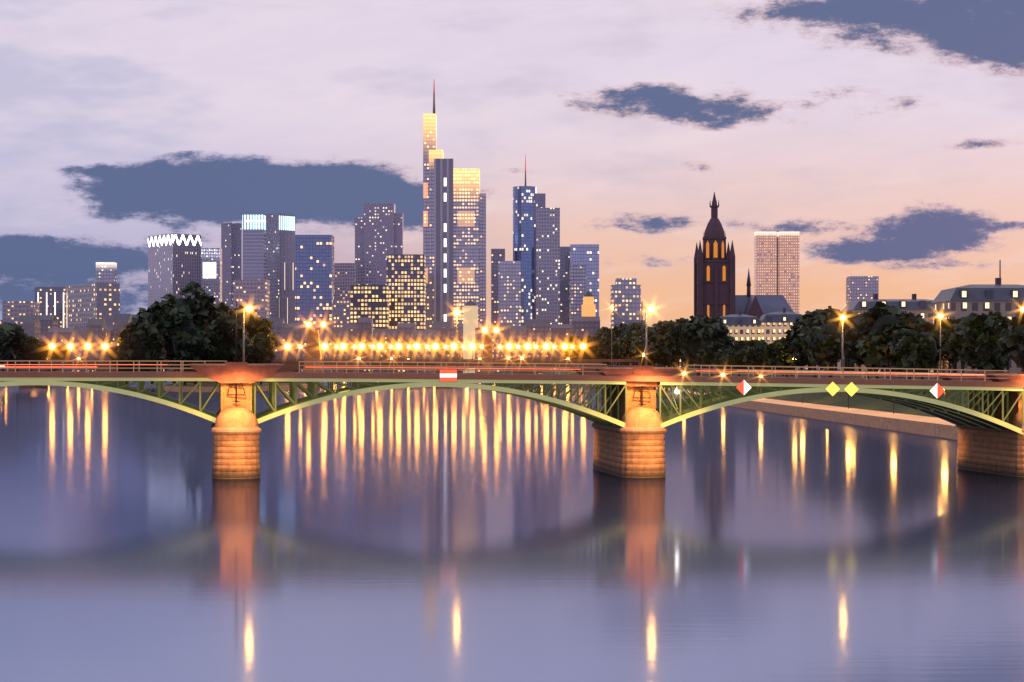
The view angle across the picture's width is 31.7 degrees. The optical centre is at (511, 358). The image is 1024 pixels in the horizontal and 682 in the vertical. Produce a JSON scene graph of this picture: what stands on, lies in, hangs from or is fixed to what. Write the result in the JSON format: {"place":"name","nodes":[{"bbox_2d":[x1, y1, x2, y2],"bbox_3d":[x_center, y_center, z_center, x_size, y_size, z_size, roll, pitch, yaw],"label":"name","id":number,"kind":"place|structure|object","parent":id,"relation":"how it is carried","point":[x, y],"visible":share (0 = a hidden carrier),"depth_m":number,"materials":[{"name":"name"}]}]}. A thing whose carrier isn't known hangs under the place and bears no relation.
{"place":"outdoors","nodes":[
{"label":"outdoors","id":0,"kind":"place"},
{"bbox_2d":[0,381,1023,681],"bbox_3d":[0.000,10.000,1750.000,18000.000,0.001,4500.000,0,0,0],"label":"river","id":1,"kind":"structure","parent":0,"point":[436,535],"depth_m":94.54,"materials":[{"name":"liquid"}]},
{"bbox_2d":[188,362,283,478],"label":"pier","id":2,"kind":"structure","parent":1,"relation":"in","point":[236,429],"depth_m":150.99,"materials":[{"name":"stone"}]},
{"bbox_2d":[0,378,220,422],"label":"bridge arch","id":3,"kind":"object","parent":2,"relation":"on","point":[119,386],"visible":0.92,"depth_m":152.45,"materials":[{"name":"green metal"}]},
{"bbox_2d":[0,360,1023,387],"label":"deck","id":4,"kind":"structure","parent":2,"relation":"on","point":[424,375],"depth_m":152.28,"materials":[{"name":"brown"}]},
{"bbox_2d":[227,301,944,405],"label":"bridge furniture","id":5,"kind":"object","parent":4,"relation":"on","point":[851,389],"visible":0.98,"depth_m":152.15,"materials":[{"name":"grey"}]},
{"bbox_2d":[571,365,688,477],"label":"pier","id":6,"kind":"structure","parent":1,"relation":"in","point":[634,447],"depth_m":152.88,"materials":[{"name":"stone"}]},
{"bbox_2d":[252,378,626,426],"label":"bridge arch","id":7,"kind":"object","parent":6,"relation":"on","point":[314,396],"visible":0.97,"depth_m":152.53,"materials":[{"name":"green metal"}]},
{"bbox_2d":[656,382,1023,434],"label":"bridge arch","id":8,"kind":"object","parent":6,"relation":"on","point":[952,412],"visible":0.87,"depth_m":153.39,"materials":[{"name":"green metal"}]},
{"bbox_2d":[936,371,1023,476],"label":"pier","id":9,"kind":"structure","parent":1,"relation":"in","point":[991,450],"depth_m":157.41,"materials":[{"name":"stone"}]},
{"bbox_2d":[0,0,1023,327],"label":"sky","id":10,"kind":"structure","parent":0,"point":[888,135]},
{"bbox_2d":[77,307,1023,439],"bbox_3d":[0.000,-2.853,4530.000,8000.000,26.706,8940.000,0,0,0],"label":"banks","id":11,"kind":"object","parent":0,"point":[846,408],"visible":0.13,"depth_m":311.50,"materials":[{"name":"brown stone"}]},
{"bbox_2d":[0,281,280,384],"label":"island trees","id":12,"kind":"object","parent":11,"relation":"on","point":[201,326],"visible":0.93,"depth_m":577.35,"materials":[{"name":"green plant"}]},
{"bbox_2d":[0,322,653,387],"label":"old bridge","id":13,"kind":"structure","parent":11,"relation":"on","point":[313,350],"depth_m":630.00,"materials":[{"name":"stone"}]},
{"bbox_2d":[0,83,1000,372],"bbox_3d":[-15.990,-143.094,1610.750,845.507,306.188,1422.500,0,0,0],"label":"skyline","id":14,"kind":"structure","parent":11,"relation":"on","point":[384,291],"depth_m":1900.00,"materials":[{"name":"blue"}]},
{"bbox_2d":[694,191,793,318],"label":"cathedral","id":15,"kind":"structure","parent":11,"relation":"on","point":[715,296],"depth_m":1000.00,"materials":[{"name":"stone"}]},
{"bbox_2d":[560,301,1023,393],"bbox_3d":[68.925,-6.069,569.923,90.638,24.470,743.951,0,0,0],"label":"trees","id":16,"kind":"object","parent":11,"relation":"on","point":[880,335],"visible":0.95,"depth_m":344.80,"materials":[{"name":"green plant"}]},
{"bbox_2d":[644,278,1023,372],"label":"waterfront buildings","id":17,"kind":"structure","parent":11,"relation":"on","point":[1004,300],"depth_m":437.62,"materials":[{"name":"stone"}]}
]}

